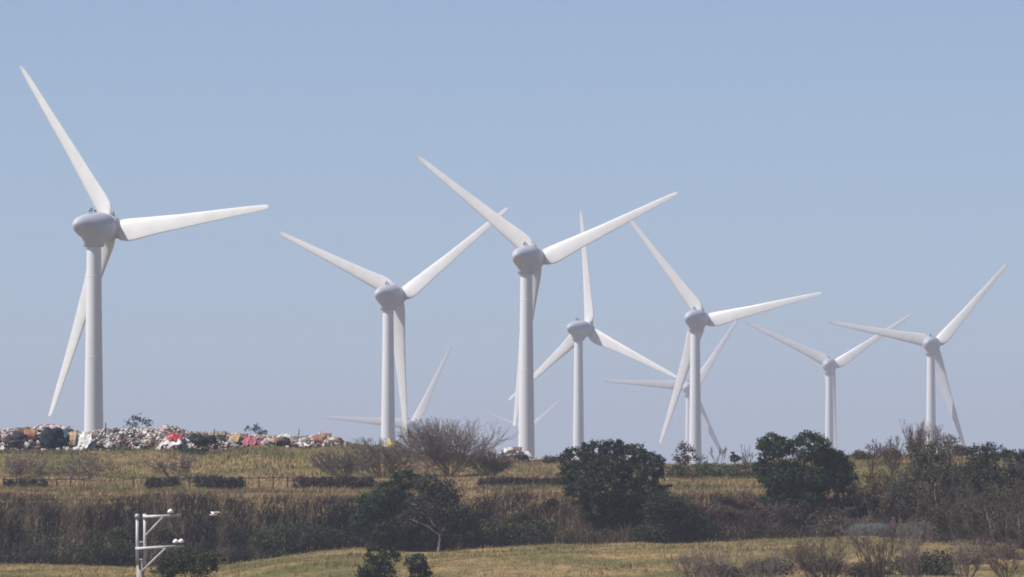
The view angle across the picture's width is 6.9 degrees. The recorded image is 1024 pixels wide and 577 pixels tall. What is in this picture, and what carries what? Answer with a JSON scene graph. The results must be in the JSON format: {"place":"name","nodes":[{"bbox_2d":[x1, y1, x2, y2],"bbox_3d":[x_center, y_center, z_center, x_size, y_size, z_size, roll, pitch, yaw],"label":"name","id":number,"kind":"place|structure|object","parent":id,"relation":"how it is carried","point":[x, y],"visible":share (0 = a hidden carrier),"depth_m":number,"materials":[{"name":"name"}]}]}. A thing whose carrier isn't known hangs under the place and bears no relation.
{"place":"outdoors","nodes":[
{"label":"outdoors","id":0,"kind":"place"},
{"bbox_2d":[0,441,1023,576],"bbox_3d":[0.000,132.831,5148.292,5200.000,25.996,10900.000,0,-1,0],"label":"ground","id":1,"kind":"structure","parent":0,"point":[534,571],"depth_m":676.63,"materials":[{"name":"plant"}]},
{"bbox_2d":[3,478,27,486],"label":"vine clump","id":2,"kind":"object","parent":1,"relation":"on","point":[10,482],"visible":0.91,"depth_m":737.63,"materials":[{"name":"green plant"}]},
{"bbox_2d":[0,451,54,481],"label":"bare bush","id":3,"kind":"object","parent":1,"relation":"on","point":[18,465],"visible":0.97,"depth_m":757.50,"materials":[{"name":"brown plant"}]},
{"bbox_2d":[46,452,114,480],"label":"bare bush","id":4,"kind":"object","parent":1,"relation":"on","point":[99,467],"visible":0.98,"depth_m":759.68,"materials":[{"name":"brown plant"}]},
{"bbox_2d":[37,536,135,563],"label":"green bush","id":5,"kind":"object","parent":1,"relation":"on","point":[104,549],"visible":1,"depth_m":688.81,"materials":[{"name":"green plant"}]},
{"bbox_2d":[103,526,135,546],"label":"bank shrub","id":6,"kind":"object","parent":1,"relation":"on","point":[112,533],"visible":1,"depth_m":693.31,"materials":[{"name":"green plant"}]},
{"bbox_2d":[123,412,153,427],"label":"sapling","id":7,"kind":"object","parent":1,"relation":"on","point":[137,419],"visible":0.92,"depth_m":814.78,"materials":[{"name":"grey plant"}]},
{"bbox_2d":[20,66,267,431],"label":"wind turbine","id":8,"kind":"object","parent":1,"relation":"on","point":[101,230],"visible":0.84,"depth_m":1929.62,"materials":[{"name":"paint"}]},
{"bbox_2d":[135,509,183,576],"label":"utility pole","id":9,"kind":"object","parent":1,"relation":"on","point":[141,548],"visible":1,"depth_m":289.65,"materials":[{"name":"metal"}]},
{"bbox_2d":[143,475,181,488],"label":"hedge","id":10,"kind":"object","parent":1,"relation":"on","point":[154,482],"visible":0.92,"depth_m":737.55,"materials":[{"name":"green plant"}]},
{"bbox_2d":[147,526,180,545],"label":"bank shrub","id":11,"kind":"object","parent":1,"relation":"on","point":[165,537],"visible":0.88,"depth_m":693.34,"materials":[{"name":"green plant"}]},
{"bbox_2d":[0,423,349,451],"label":"loose rubbish","id":12,"kind":"object","parent":1,"relation":"on","point":[219,445],"visible":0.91,"depth_m":803.76,"materials":[{"name":"plastic"}]},
{"bbox_2d":[7,431,26,443],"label":"rubbish bundle","id":13,"kind":"object","parent":12,"relation":"on","point":[17,437],"visible":1,"depth_m":802.66,"materials":[{"name":"grey plastic"}]},
{"bbox_2d":[39,427,66,446],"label":"rubbish bundle","id":14,"kind":"object","parent":12,"relation":"on","point":[51,437],"visible":1,"depth_m":802.11,"materials":[{"name":"black plastic"}]},
{"bbox_2d":[74,431,92,449],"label":"plastic sheet","id":15,"kind":"object","parent":12,"relation":"on","point":[84,440],"visible":1,"depth_m":802.61,"materials":[{"name":"white plastic"}]},
{"bbox_2d":[186,433,206,444],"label":"rubbish bundle","id":16,"kind":"object","parent":12,"relation":"on","point":[196,439],"visible":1,"depth_m":802.96,"materials":[{"name":"plastic"}]},
{"bbox_2d":[144,454,205,477],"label":"bare bush","id":17,"kind":"object","parent":1,"relation":"on","point":[185,468],"visible":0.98,"depth_m":761.70,"materials":[{"name":"brown plant"}]},
{"bbox_2d":[149,547,227,576],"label":"dark shrub","id":18,"kind":"object","parent":1,"relation":"on","point":[181,566],"visible":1,"depth_m":559.54,"materials":[{"name":"green plant"}]},
{"bbox_2d":[191,474,228,489],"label":"vine clump","id":19,"kind":"object","parent":1,"relation":"on","point":[218,483],"visible":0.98,"depth_m":737.27,"materials":[{"name":"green plant"}]},
{"bbox_2d":[132,476,291,488],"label":"post fence","id":20,"kind":"object","parent":1,"relation":"on","point":[272,477],"visible":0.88,"depth_m":739.77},
{"bbox_2d":[225,475,244,489],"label":"vine clump","id":21,"kind":"object","parent":1,"relation":"on","point":[234,482],"visible":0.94,"depth_m":737.61,"materials":[{"name":"brown plant"}]},
{"bbox_2d":[248,518,343,558],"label":"green bush","id":22,"kind":"object","parent":1,"relation":"on","point":[290,531],"visible":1,"depth_m":688.42,"materials":[{"name":"green plant"}]},
{"bbox_2d":[291,474,377,488],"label":"brown hedge","id":23,"kind":"object","parent":1,"relation":"on","point":[353,482],"visible":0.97,"depth_m":737.44,"materials":[{"name":"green plant"}]},
{"bbox_2d":[322,500,355,520],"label":"bank shrub","id":24,"kind":"object","parent":1,"relation":"on","point":[336,508],"visible":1,"depth_m":696.03,"materials":[{"name":"brown plant"}]},
{"bbox_2d":[302,449,377,476],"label":"bare bush","id":25,"kind":"object","parent":1,"relation":"on","point":[327,465],"visible":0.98,"depth_m":763.63,"materials":[{"name":"brown plant"}]},
{"bbox_2d":[352,544,401,576],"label":"dark shrub","id":26,"kind":"object","parent":1,"relation":"on","point":[379,561],"visible":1,"depth_m":559.18,"materials":[{"name":"green plant"}]},
{"bbox_2d":[338,436,433,476],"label":"bare bush","id":27,"kind":"object","parent":1,"relation":"on","point":[393,461],"visible":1,"depth_m":765.59,"materials":[{"name":"brown plant"}]},
{"bbox_2d":[346,468,428,549],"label":"evergreen tree","id":28,"kind":"object","parent":1,"relation":"on","point":[381,519],"visible":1,"depth_m":689.06,"materials":[{"name":"green plant"}]},
{"bbox_2d":[324,346,450,449],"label":"wind turbine","id":29,"kind":"object","parent":1,"relation":"on","point":[418,415],"visible":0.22,"depth_m":6362.05,"materials":[{"name":"paint"}]},
{"bbox_2d":[278,208,507,445],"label":"wind turbine","id":30,"kind":"object","parent":1,"relation":"on","point":[391,297],"visible":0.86,"depth_m":2582.13,"materials":[{"name":"paint"}]},
{"bbox_2d":[403,553,432,576],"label":"dark shrub","id":31,"kind":"object","parent":1,"relation":"on","point":[417,568],"visible":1,"depth_m":561.52,"materials":[{"name":"green plant"}]},
{"bbox_2d":[395,473,484,551],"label":"gum tree","id":32,"kind":"object","parent":1,"relation":"on","point":[453,515],"visible":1,"depth_m":686.35,"materials":[{"name":"green plant"}]},
{"bbox_2d":[388,417,518,475],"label":"bare bush","id":33,"kind":"object","parent":1,"relation":"on","point":[438,453],"visible":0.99,"depth_m":767.47,"materials":[{"name":"brown plant"}]},
{"bbox_2d":[463,449,523,475],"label":"bare bush","id":34,"kind":"object","parent":1,"relation":"on","point":[494,467],"visible":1,"depth_m":767.70,"materials":[{"name":"brown plant"}]},
{"bbox_2d":[0,486,987,501],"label":"dry plumes","id":35,"kind":"object","parent":1,"relation":"on","point":[260,495],"visible":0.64,"depth_m":702.53,"materials":[{"name":"beige plant"}]},
{"bbox_2d":[0,489,1023,566],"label":"bank reeds","id":36,"kind":"object","parent":1,"relation":"on","point":[109,515],"visible":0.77,"depth_m":695.01,"materials":[{"name":"brown plant"}]},
{"bbox_2d":[0,535,1023,576],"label":"lawn grass","id":37,"kind":"structure","parent":1,"relation":"on","point":[578,551],"depth_m":640.94,"materials":[{"name":"green plant"}]},
{"bbox_2d":[463,516,562,544],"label":"green bush","id":38,"kind":"object","parent":1,"relation":"on","point":[496,529],"visible":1,"depth_m":690.36,"materials":[{"name":"green plant"}]},
{"bbox_2d":[504,509,533,528],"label":"bank shrub","id":39,"kind":"object","parent":1,"relation":"on","point":[520,515],"visible":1,"depth_m":693.79,"materials":[{"name":"green plant"}]},
{"bbox_2d":[485,400,559,427],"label":"wind turbine","id":40,"kind":"object","parent":1,"relation":"on","point":[537,420],"visible":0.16,"depth_m":9424.46,"materials":[{"name":"paint"}]},
{"bbox_2d":[475,475,573,486],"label":"brown hedge","id":41,"kind":"object","parent":1,"relation":"on","point":[491,480],"visible":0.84,"depth_m":731.38,"materials":[{"name":"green plant"}]},
{"bbox_2d":[417,156,677,457],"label":"wind turbine","id":42,"kind":"object","parent":1,"relation":"on","point":[530,259],"visible":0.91,"depth_m":2323.38,"materials":[{"name":"paint"}]},
{"bbox_2d":[539,497,564,514],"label":"bank shrub","id":43,"kind":"object","parent":1,"relation":"on","point":[549,504],"visible":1,"depth_m":696.32,"materials":[{"name":"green plant"}]},
{"bbox_2d":[508,210,676,459],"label":"wind turbine","id":44,"kind":"object","parent":1,"relation":"on","point":[579,331],"visible":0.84,"depth_m":3293.27,"materials":[{"name":"paint"}]},
{"bbox_2d":[555,438,673,532],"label":"evergreen tree","id":45,"kind":"object","parent":1,"relation":"on","point":[620,501],"visible":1,"depth_m":692.03,"materials":[{"name":"green plant"}]},
{"bbox_2d":[605,319,738,464],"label":"wind turbine","id":46,"kind":"object","parent":1,"relation":"on","point":[706,367],"visible":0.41,"depth_m":6030.22,"materials":[{"name":"paint"}]},
{"bbox_2d":[630,487,724,543],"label":"dark shrub","id":47,"kind":"object","parent":1,"relation":"on","point":[658,510],"visible":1,"depth_m":689.09,"materials":[{"name":"green plant"}]},
{"bbox_2d":[664,463,704,477],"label":"green bush","id":48,"kind":"object","parent":1,"relation":"on","point":[677,469],"visible":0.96,"depth_m":767.13,"materials":[{"name":"green plant"}]},
{"bbox_2d":[671,441,697,468],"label":"sapling","id":49,"kind":"object","parent":1,"relation":"on","point":[686,457],"visible":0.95,"depth_m":784.71,"materials":[{"name":"grey plant"}]},
{"bbox_2d":[664,545,719,576],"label":"bare bush","id":50,"kind":"object","parent":1,"relation":"on","point":[681,559],"visible":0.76,"depth_m":574.67,"materials":[{"name":"brown plant"}]},
{"bbox_2d":[685,502,725,514],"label":"bare scrub","id":51,"kind":"object","parent":1,"relation":"on","point":[705,507],"visible":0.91,"depth_m":696.58,"materials":[{"name":"brown plant"}]},
{"bbox_2d":[674,539,745,576],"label":"bare bush","id":52,"kind":"object","parent":1,"relation":"on","point":[710,560],"visible":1,"depth_m":559.53,"materials":[{"name":"plant"}]},
{"bbox_2d":[693,461,732,476],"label":"green bush","id":53,"kind":"object","parent":1,"relation":"on","point":[713,470],"visible":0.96,"depth_m":771.34,"materials":[{"name":"green plant"}]},
{"bbox_2d":[694,562,753,576],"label":"thicket","id":54,"kind":"object","parent":1,"relation":"on","point":[736,570],"visible":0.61,"depth_m":571.17,"materials":[{"name":"brown plant"}]},
{"bbox_2d":[710,494,739,508],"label":"bank shrub","id":55,"kind":"object","parent":1,"relation":"on","point":[722,499],"visible":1,"depth_m":697.29,"materials":[{"name":"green plant"}]},
{"bbox_2d":[630,220,820,464],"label":"wind turbine","id":56,"kind":"object","parent":1,"relation":"on","point":[697,319],"visible":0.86,"depth_m":2982.42,"materials":[{"name":"paint"}]},
{"bbox_2d":[705,505,747,522],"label":"bare scrub","id":57,"kind":"object","parent":1,"relation":"on","point":[726,510],"visible":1,"depth_m":694.41,"materials":[{"name":"brown plant"}]},
{"bbox_2d":[725,462,759,478],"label":"green bush","id":58,"kind":"object","parent":1,"relation":"on","point":[737,470],"visible":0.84,"depth_m":769.59,"materials":[{"name":"green plant"}]},
{"bbox_2d":[732,498,767,509],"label":"bare scrub","id":59,"kind":"object","parent":1,"relation":"on","point":[743,501],"visible":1,"depth_m":697.56,"materials":[{"name":"brown plant"}]},
{"bbox_2d":[734,547,792,576],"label":"bare bush","id":60,"kind":"object","parent":1,"relation":"on","point":[773,564],"visible":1,"depth_m":559.68,"materials":[{"name":"plant"}]},
{"bbox_2d":[743,502,790,523],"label":"bare scrub","id":61,"kind":"object","parent":1,"relation":"on","point":[766,510],"visible":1,"depth_m":693.38,"materials":[{"name":"brown plant"}]},
{"bbox_2d":[740,557,800,576],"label":"thicket","id":62,"kind":"object","parent":1,"relation":"on","point":[790,566],"visible":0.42,"depth_m":577.53,"materials":[{"name":"brown plant"}]},
{"bbox_2d":[768,505,817,534],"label":"bare scrub","id":63,"kind":"object","parent":1,"relation":"on","point":[794,515],"visible":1,"depth_m":692.35,"materials":[{"name":"brown plant"}]},
{"bbox_2d":[768,537,828,568],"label":"bare bush","id":64,"kind":"object","parent":1,"relation":"on","point":[811,549],"visible":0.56,"depth_m":599.72,"materials":[{"name":"brown plant"}]},
{"bbox_2d":[750,429,859,511],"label":"evergreen tree","id":65,"kind":"object","parent":1,"relation":"on","point":[803,483],"visible":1,"depth_m":694.22,"materials":[{"name":"green plant"}]},
{"bbox_2d":[786,500,836,525],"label":"bare scrub","id":66,"kind":"object","parent":1,"relation":"on","point":[807,507],"visible":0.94,"depth_m":693.11,"materials":[{"name":"brown plant"}]},
{"bbox_2d":[783,529,853,576],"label":"bare bush","id":67,"kind":"object","parent":1,"relation":"on","point":[833,566],"visible":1,"depth_m":554.67,"materials":[{"name":"brown plant"}]},
{"bbox_2d":[797,557,849,576],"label":"thicket","id":68,"kind":"object","parent":1,"relation":"on","point":[825,567],"visible":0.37,"depth_m":579.60,"materials":[{"name":"brown plant"}]},
{"bbox_2d":[747,314,911,450],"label":"wind turbine","id":69,"kind":"object","parent":1,"relation":"on","point":[829,365],"visible":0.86,"depth_m":4913.22,"materials":[{"name":"paint"}]},
{"bbox_2d":[810,512,851,537],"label":"thicket","id":70,"kind":"object","parent":1,"relation":"on","point":[829,528],"visible":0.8,"depth_m":685.43,"materials":[{"name":"brown plant"}]},
{"bbox_2d":[813,507,853,523],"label":"bare scrub","id":71,"kind":"object","parent":1,"relation":"on","point":[845,512],"visible":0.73,"depth_m":692.45,"materials":[{"name":"brown plant"}]},
{"bbox_2d":[822,488,847,511],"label":"bare tree","id":72,"kind":"object","parent":1,"relation":"on","point":[837,498],"visible":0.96,"depth_m":694.33,"materials":[{"name":"brown plant"}]},
{"bbox_2d":[829,493,868,516],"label":"thicket","id":73,"kind":"object","parent":1,"relation":"on","point":[850,503],"visible":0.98,"depth_m":695.85,"materials":[{"name":"green plant"}]},
{"bbox_2d":[833,519,883,546],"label":"bare bush","id":74,"kind":"object","parent":1,"relation":"on","point":[859,532],"visible":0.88,"depth_m":639.70,"materials":[{"name":"brown plant"}]},
{"bbox_2d":[843,560,888,576],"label":"thicket","id":75,"kind":"object","parent":1,"relation":"on","point":[854,569],"visible":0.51,"depth_m":574.65,"materials":[{"name":"grey plant"}]},
{"bbox_2d":[838,468,894,496],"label":"yellow shrub","id":76,"kind":"object","parent":1,"relation":"on","point":[871,474],"visible":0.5,"depth_m":703.80,"materials":[{"name":"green plant"}]},
{"bbox_2d":[852,478,888,519],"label":"bare tree","id":77,"kind":"object","parent":1,"relation":"on","point":[873,488],"visible":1,"depth_m":692.67,"materials":[{"name":"grey plant"}]},
{"bbox_2d":[848,522,892,536],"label":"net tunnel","id":78,"kind":"structure","parent":1,"relation":"on","point":[884,527],"depth_m":684.83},
{"bbox_2d":[853,439,890,470],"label":"bare tree","id":79,"kind":"object","parent":1,"relation":"on","point":[874,459],"visible":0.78,"depth_m":769.50,"materials":[{"name":"grey plant"}]},
{"bbox_2d":[851,526,905,576],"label":"bare bush","id":80,"kind":"object","parent":1,"relation":"on","point":[881,560],"visible":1,"depth_m":549.55,"materials":[{"name":"brown plant"}]},
{"bbox_2d":[871,485,898,528],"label":"bare tree","id":81,"kind":"object","parent":1,"relation":"on","point":[889,500],"visible":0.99,"depth_m":688.46,"materials":[{"name":"grey plant"}]},
{"bbox_2d":[866,435,906,479],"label":"bare tree","id":82,"kind":"object","parent":1,"relation":"on","point":[891,462],"visible":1,"depth_m":751.73,"materials":[{"name":"plant"}]},
{"bbox_2d":[879,516,922,544],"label":"bare bush","id":83,"kind":"object","parent":1,"relation":"on","point":[901,527],"visible":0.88,"depth_m":644.69,"materials":[{"name":"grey plant"}]},
{"bbox_2d":[880,469,926,517],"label":"bare tree","id":84,"kind":"object","parent":1,"relation":"on","point":[900,494],"visible":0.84,"depth_m":695.40,"materials":[{"name":"brown plant"}]},
{"bbox_2d":[884,529,939,576],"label":"bare bush","id":85,"kind":"object","parent":1,"relation":"on","point":[909,550],"visible":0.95,"depth_m":559.58,"materials":[{"name":"brown plant"}]},
{"bbox_2d":[900,482,933,527],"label":"bare tree","id":86,"kind":"object","parent":1,"relation":"on","point":[923,504],"visible":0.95,"depth_m":684.57,"materials":[{"name":"grey plant"}]},
{"bbox_2d":[828,263,1007,454],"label":"wind turbine","id":87,"kind":"object","parent":1,"relation":"on","point":[930,344],"visible":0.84,"depth_m":3987.04,"materials":[{"name":"paint"}]},
{"bbox_2d":[902,520,936,545],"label":"bare bush","id":88,"kind":"object","parent":1,"relation":"on","point":[923,532],"visible":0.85,"depth_m":649.63,"materials":[{"name":"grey plant"}]},
{"bbox_2d":[878,548,962,575],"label":"dark shrub","id":89,"kind":"object","parent":1,"relation":"on","point":[938,567],"visible":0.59,"depth_m":589.41,"materials":[{"name":"green plant"}]},
{"bbox_2d":[899,419,944,480],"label":"bare tree","id":90,"kind":"object","parent":1,"relation":"on","point":[921,431],"visible":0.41,"depth_m":744.72,"materials":[{"name":"grey plant"}]},
{"bbox_2d":[889,434,972,512],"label":"grey brown tree","id":91,"kind":"object","parent":1,"relation":"on","point":[925,463],"visible":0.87,"depth_m":696.36,"materials":[{"name":"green plant"}]},
{"bbox_2d":[913,464,954,525],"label":"bare tree","id":92,"kind":"object","parent":1,"relation":"on","point":[942,497],"visible":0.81,"depth_m":691.75,"materials":[{"name":"brown plant"}]},
{"bbox_2d":[915,500,962,533],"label":"thicket","id":93,"kind":"object","parent":1,"relation":"on","point":[936,515],"visible":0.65,"depth_m":690.66,"materials":[{"name":"brown plant"}]},
{"bbox_2d":[917,425,960,481],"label":"bare tree","id":94,"kind":"object","parent":1,"relation":"on","point":[952,454],"visible":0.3,"depth_m":741.60,"materials":[{"name":"grey plant"}]},
{"bbox_2d":[919,530,968,542],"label":"thicket","id":95,"kind":"object","parent":1,"relation":"on","point":[942,537],"visible":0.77,"depth_m":667.16,"materials":[{"name":"grey plant"}]},
{"bbox_2d":[945,468,992,535],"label":"bare tree","id":96,"kind":"object","parent":1,"relation":"on","point":[954,484],"visible":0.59,"depth_m":688.60,"materials":[{"name":"brown plant"}]},
{"bbox_2d":[939,535,1001,576],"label":"bare bush","id":97,"kind":"object","parent":1,"relation":"on","point":[967,559],"visible":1,"depth_m":574.56,"materials":[{"name":"brown plant"}]},
{"bbox_2d":[956,488,996,540],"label":"bare tree","id":98,"kind":"object","parent":1,"relation":"on","point":[972,516],"visible":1,"depth_m":678.35,"materials":[{"name":"brown plant"}]},
{"bbox_2d":[952,442,1009,504],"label":"dark tree","id":99,"kind":"object","parent":1,"relation":"on","point":[982,463],"visible":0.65,"depth_m":699.46,"materials":[{"name":"green plant"}]},
{"bbox_2d":[970,472,1002,541],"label":"bare tree","id":100,"kind":"object","parent":1,"relation":"on","point":[984,502],"visible":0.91,"depth_m":684.36,"materials":[{"name":"brown plant"}]},
{"bbox_2d":[976,502,1012,533],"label":"thicket","id":101,"kind":"object","parent":1,"relation":"on","point":[983,513],"visible":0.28,"depth_m":692.30,"materials":[{"name":"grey plant"}]},
{"bbox_2d":[972,534,1023,576],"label":"bare bush","id":102,"kind":"object","parent":1,"relation":"on","point":[1004,551],"visible":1,"depth_m":579.61,"materials":[{"name":"brown plant"}]},
{"bbox_2d":[976,523,1023,543],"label":"thicket","id":103,"kind":"object","parent":1,"relation":"on","point":[1014,534],"visible":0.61,"depth_m":685.12,"materials":[{"name":"brown plant"}]},
{"bbox_2d":[984,545,1023,559],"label":"thicket","id":104,"kind":"object","parent":1,"relation":"on","point":[1012,555],"visible":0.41,"depth_m":611.36,"materials":[{"name":"grey plant"}]},
{"bbox_2d":[997,466,1023,536],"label":"bare tree","id":105,"kind":"object","parent":1,"relation":"on","point":[1018,488],"visible":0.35,"depth_m":688.67,"materials":[{"name":"brown plant"}]},
{"bbox_2d":[998,448,1023,492],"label":"dark tree","id":106,"kind":"object","parent":1,"relation":"on","point":[1010,470],"visible":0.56,"depth_m":701.75,"materials":[{"name":"green plant"}]},
{"bbox_2d":[0,0,1023,464],"label":"sky","id":107,"kind":"structure","parent":0,"point":[867,156],"materials":[{"name":"blue"}]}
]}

